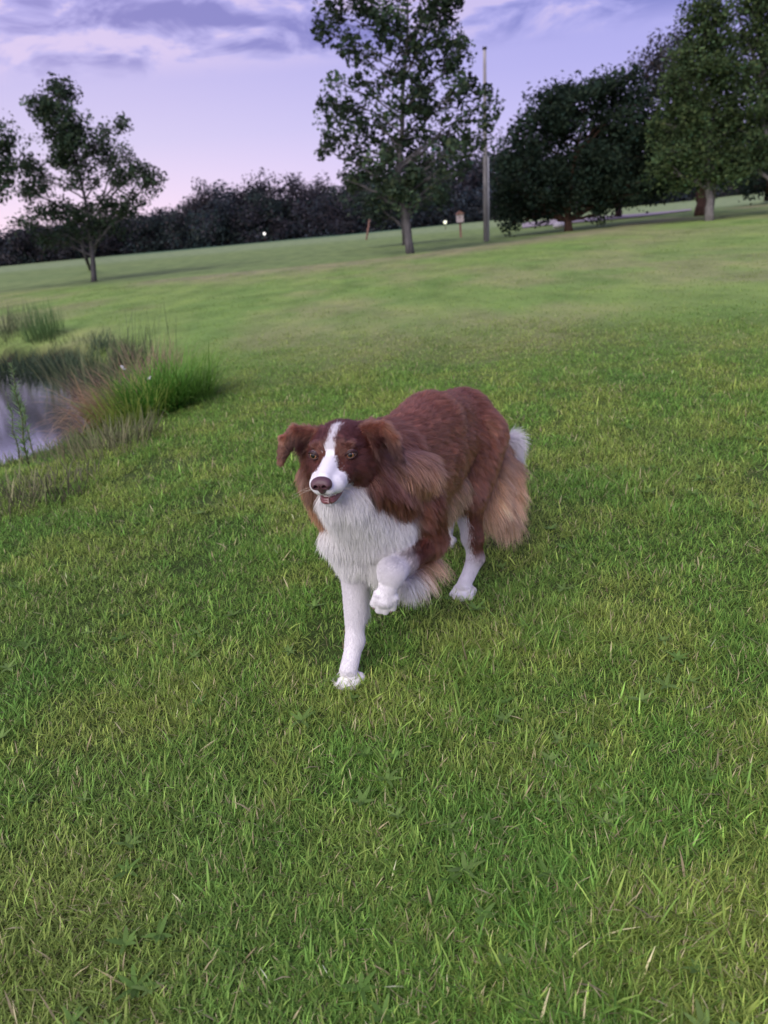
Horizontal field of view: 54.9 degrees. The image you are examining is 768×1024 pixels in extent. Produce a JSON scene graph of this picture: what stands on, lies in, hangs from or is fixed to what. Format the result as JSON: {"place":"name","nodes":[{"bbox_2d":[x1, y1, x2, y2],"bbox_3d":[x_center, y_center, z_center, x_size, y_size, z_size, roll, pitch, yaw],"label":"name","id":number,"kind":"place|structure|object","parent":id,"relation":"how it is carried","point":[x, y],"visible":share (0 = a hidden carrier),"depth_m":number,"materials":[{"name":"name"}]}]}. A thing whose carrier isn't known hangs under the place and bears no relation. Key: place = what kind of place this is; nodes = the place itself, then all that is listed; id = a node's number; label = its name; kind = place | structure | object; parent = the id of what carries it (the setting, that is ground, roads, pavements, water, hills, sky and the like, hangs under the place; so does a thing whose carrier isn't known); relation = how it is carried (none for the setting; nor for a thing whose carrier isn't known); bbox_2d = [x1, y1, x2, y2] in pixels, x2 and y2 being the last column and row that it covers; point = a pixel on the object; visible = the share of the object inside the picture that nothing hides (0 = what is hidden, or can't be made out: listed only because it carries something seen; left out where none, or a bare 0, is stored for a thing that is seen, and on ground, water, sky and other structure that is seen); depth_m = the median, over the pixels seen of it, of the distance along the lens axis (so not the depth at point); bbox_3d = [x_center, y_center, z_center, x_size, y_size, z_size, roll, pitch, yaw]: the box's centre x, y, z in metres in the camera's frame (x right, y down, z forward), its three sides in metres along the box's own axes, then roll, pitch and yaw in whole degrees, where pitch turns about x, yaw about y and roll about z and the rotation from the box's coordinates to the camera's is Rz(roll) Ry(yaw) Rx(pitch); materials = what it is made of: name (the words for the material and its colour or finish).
{"place":"outdoors","nodes":[
{"label":"outdoors","id":0,"kind":"place"},
{"bbox_2d":[0,360,112,464],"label":"water","id":1,"kind":"structure","parent":0,"point":[31,387],"depth_m":6.95,"materials":[{"name":"black liquid"}]},
{"bbox_2d":[0,0,765,238],"label":"sky","id":2,"kind":"structure","parent":0,"point":[210,91],"materials":[{"name":"purple"}]},
{"bbox_2d":[0,192,767,1023],"bbox_3d":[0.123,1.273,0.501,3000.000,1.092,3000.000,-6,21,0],"label":"ground","id":3,"kind":"structure","parent":0,"point":[220,262],"depth_m":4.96,"materials":[{"name":"green plant"}]},
{"bbox_2d":[5,393,23,456],"bbox_3d":[-2.133,-0.496,4.251,0.104,0.400,0.110,-6,21,0],"label":"tall weed","id":4,"kind":"object","parent":3,"relation":"on","point":[12,422],"visible":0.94,"depth_m":4.24,"materials":[{"name":"green plant"}]},
{"bbox_2d":[0,108,33,205],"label":"tree","id":5,"kind":"object","parent":3,"relation":"on","point":[8,170],"visible":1,"depth_m":21.36,"materials":[{"name":"green plant"}]},
{"bbox_2d":[0,297,38,340],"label":"reed grass","id":6,"kind":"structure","parent":3,"relation":"on","point":[8,323],"depth_m":10.99,"materials":[{"name":"green plant"}]},
{"bbox_2d":[8,362,36,464],"bbox_3d":[-1.940,-0.519,3.932,0.222,0.580,0.127,8,25,30],"label":"tall weed","id":7,"kind":"object","parent":3,"relation":"on","point":[22,428],"visible":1,"depth_m":3.95,"materials":[{"name":"green plant"}]},
{"bbox_2d":[18,401,40,457],"bbox_3d":[-2.039,-0.478,4.221,0.117,0.372,0.107,-6,21,0],"label":"tall weed","id":8,"kind":"object","parent":3,"relation":"on","point":[28,432],"visible":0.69,"depth_m":4.23,"materials":[{"name":"green plant"}]},
{"bbox_2d":[9,297,65,342],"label":"reed grass","id":9,"kind":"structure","parent":3,"relation":"on","point":[41,329],"depth_m":10.44,"materials":[{"name":"green plant"}]},
{"bbox_2d":[0,338,80,377],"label":"bank grass","id":10,"kind":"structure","parent":3,"relation":"on","point":[5,367],"depth_m":9.60,"materials":[{"name":"green plant"}]},
{"bbox_2d":[0,453,103,520],"bbox_3d":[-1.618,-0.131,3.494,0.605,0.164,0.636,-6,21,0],"label":"fine weeds","id":11,"kind":"object","parent":3,"relation":"on","point":[50,481],"visible":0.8,"depth_m":3.49,"materials":[{"name":"green plant"}]},
{"bbox_2d":[10,328,120,378],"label":"bank grass","id":12,"kind":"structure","parent":3,"relation":"on","point":[102,344],"depth_m":9.14,"materials":[{"name":"green plant"}]},
{"bbox_2d":[19,327,132,392],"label":"reed grass","id":13,"kind":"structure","parent":3,"relation":"on","point":[96,364],"depth_m":7.85,"materials":[{"name":"green plant"}]},
{"bbox_2d":[13,410,155,470],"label":"dead grass","id":14,"kind":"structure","parent":3,"relation":"on","point":[95,444],"depth_m":4.02,"materials":[{"name":"plant"}]},
{"bbox_2d":[7,71,167,281],"bbox_3d":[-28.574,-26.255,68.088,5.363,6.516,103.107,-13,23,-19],"label":"tree","id":15,"kind":"object","parent":3,"relation":"on","point":[72,139],"visible":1,"depth_m":24.14,"materials":[{"name":"green plant"}]},
{"bbox_2d":[25,353,154,448],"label":"dead grass","id":16,"kind":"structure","parent":3,"relation":"on","point":[86,421],"depth_m":5.13,"materials":[{"name":"brown plant"}]},
{"bbox_2d":[55,332,155,395],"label":"bank grass","id":17,"kind":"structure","parent":3,"relation":"on","point":[120,361],"depth_m":7.59,"materials":[{"name":"green plant"}]},
{"bbox_2d":[38,300,177,401],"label":"reed grass","id":18,"kind":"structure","parent":3,"relation":"on","point":[141,348],"depth_m":7.07,"materials":[{"name":"green plant"}]},
{"bbox_2d":[0,327,217,470],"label":"bank undergrowth","id":19,"kind":"object","parent":3,"relation":"on","point":[36,455],"visible":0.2,"depth_m":4.80,"materials":[{"name":"green plant"}]},
{"bbox_2d":[54,402,166,454],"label":"reed grass","id":20,"kind":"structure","parent":3,"relation":"on","point":[121,426],"depth_m":4.32,"materials":[{"name":"green plant"}]},
{"bbox_2d":[61,361,193,434],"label":"reed grass","id":21,"kind":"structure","parent":3,"relation":"on","point":[137,415],"depth_m":4.81,"materials":[{"name":"green plant"}]},
{"bbox_2d":[50,330,221,417],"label":"dead grass","id":22,"kind":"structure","parent":3,"relation":"on","point":[143,360],"depth_m":6.21,"materials":[{"name":"brown plant"}]},
{"bbox_2d":[72,350,220,428],"bbox_3d":[-1.600,-0.854,5.044,1.164,0.480,1.084,-6,21,0],"label":"sedge clump","id":23,"kind":"object","parent":3,"relation":"on","point":[171,398],"visible":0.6,"depth_m":4.94,"materials":[{"name":"green plant"}]},
{"bbox_2d":[88,332,258,410],"bbox_3d":[-1.512,-0.954,5.232,1.249,0.530,1.258,5,24,25],"label":"sedge clump","id":24,"kind":"object","parent":3,"relation":"on","point":[204,389],"visible":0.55,"depth_m":5.18,"materials":[{"name":"green plant"}]},
{"bbox_2d":[366,218,370,239],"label":"leaning stake","id":25,"kind":"object","parent":3,"relation":"on","point":[368,229],"visible":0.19,"depth_m":48.24,"materials":[{"name":"brown wood"}]},
{"bbox_2d":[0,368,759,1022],"bbox_3d":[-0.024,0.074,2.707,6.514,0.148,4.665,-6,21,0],"label":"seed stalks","id":26,"kind":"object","parent":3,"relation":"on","point":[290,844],"visible":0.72,"depth_m":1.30,"materials":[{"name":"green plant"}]},
{"bbox_2d":[0,127,764,265],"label":"woods","id":27,"kind":"object","parent":3,"relation":"on","point":[242,216],"visible":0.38,"depth_m":94.03,"materials":[{"name":"green plant"}]},
{"bbox_2d":[0,356,767,1023],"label":"lawn weeds","id":28,"kind":"object","parent":3,"relation":"on","point":[136,988],"visible":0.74,"depth_m":1.35,"materials":[{"name":"green plant"}]},
{"bbox_2d":[332,154,455,244],"bbox_3d":[0.430,-13.167,31.616,5.142,3.786,3.809,-6,21,0],"label":"tree","id":29,"kind":"object","parent":3,"relation":"on","point":[368,212],"visible":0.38,"depth_m":31.31,"materials":[{"name":"green plant"}]},
{"bbox_2d":[275,385,534,690],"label":"dog","id":30,"kind":"object","parent":3,"relation":"on","point":[391,498],"visible":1,"depth_m":1.73},
{"bbox_2d":[310,0,504,253],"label":"tree","id":31,"kind":"object","parent":3,"relation":"on","point":[388,155],"visible":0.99,"depth_m":22.15,"materials":[{"name":"green plant"}]},
{"bbox_2d":[455,211,463,236],"bbox_3d":[3.679,-13.788,35.670,0.420,1.370,0.360,-6,21,0],"label":"bird box","id":32,"kind":"object","parent":3,"relation":"on","point":[459,217],"visible":0.94,"depth_m":35.45,"materials":[{"name":"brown wood"}]},
{"bbox_2d":[482,46,489,241],"bbox_3d":[3.720,-13.216,27.191,0.390,6.694,0.190,-6,21,0],"label":"utility pole","id":33,"kind":"object","parent":3,"relation":"on","point":[486,231],"visible":0.81,"depth_m":27.55,"materials":[{"name":"grey wood"}]},
{"bbox_2d":[481,62,686,236],"bbox_3d":[7.969,-14.375,29.625,8.237,6.041,5.355,-6,21,0],"label":"tree","id":34,"kind":"object","parent":3,"relation":"on","point":[559,117],"visible":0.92,"depth_m":28.90,"materials":[{"name":"green plant"}]},
{"bbox_2d":[522,209,690,227],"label":"drive","id":35,"kind":"structure","parent":3,"relation":"on","point":[527,224],"depth_m":42.86,"materials":[{"name":"grey concrete"}]},
{"bbox_2d":[568,114,649,216],"bbox_3d":[12.343,-18.543,40.009,5.478,5.852,8.853,6,24,27],"label":"tree","id":36,"kind":"object","parent":3,"relation":"on","point":[618,213],"visible":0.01,"depth_m":39.74,"materials":[{"name":"green plant"}]},
{"bbox_2d":[618,24,760,215],"bbox_3d":[13.446,-16.836,31.908,6.472,7.958,4.818,-11,22,-14],"label":"tree","id":37,"kind":"object","parent":3,"relation":"on","point":[653,66],"visible":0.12,"depth_m":31.20,"materials":[{"name":"green plant"}]},
{"bbox_2d":[641,0,767,220],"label":"tree","id":38,"kind":"object","parent":3,"relation":"on","point":[711,62],"visible":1,"depth_m":25.45,"materials":[{"name":"green plant"}]},
{"bbox_2d":[718,142,767,203],"bbox_3d":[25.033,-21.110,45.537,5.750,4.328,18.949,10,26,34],"label":"tree","id":39,"kind":"object","parent":3,"relation":"on","point":[759,185],"visible":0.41,"depth_m":41.04,"materials":[{"name":"green plant"}]},
{"bbox_2d":[722,0,767,184],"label":"tree","id":40,"kind":"object","parent":3,"relation":"on","point":[756,11],"visible":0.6,"depth_m":26.15,"materials":[{"name":"green plant"}]},
{"bbox_2d":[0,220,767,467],"bbox_3d":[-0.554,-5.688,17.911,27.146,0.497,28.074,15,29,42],"label":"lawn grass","id":41,"kind":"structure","parent":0,"point":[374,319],"depth_m":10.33,"materials":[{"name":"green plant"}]},
{"bbox_2d":[553,222,563,228],"bbox_3d":[8.286,-13.538,34.957,0.600,0.320,0.440,-6,21,0],"label":"stone","id":42,"kind":"object","parent":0,"point":[558,225],"visible":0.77,"depth_m":34.83,"materials":[{"name":"white stone"}]}
]}

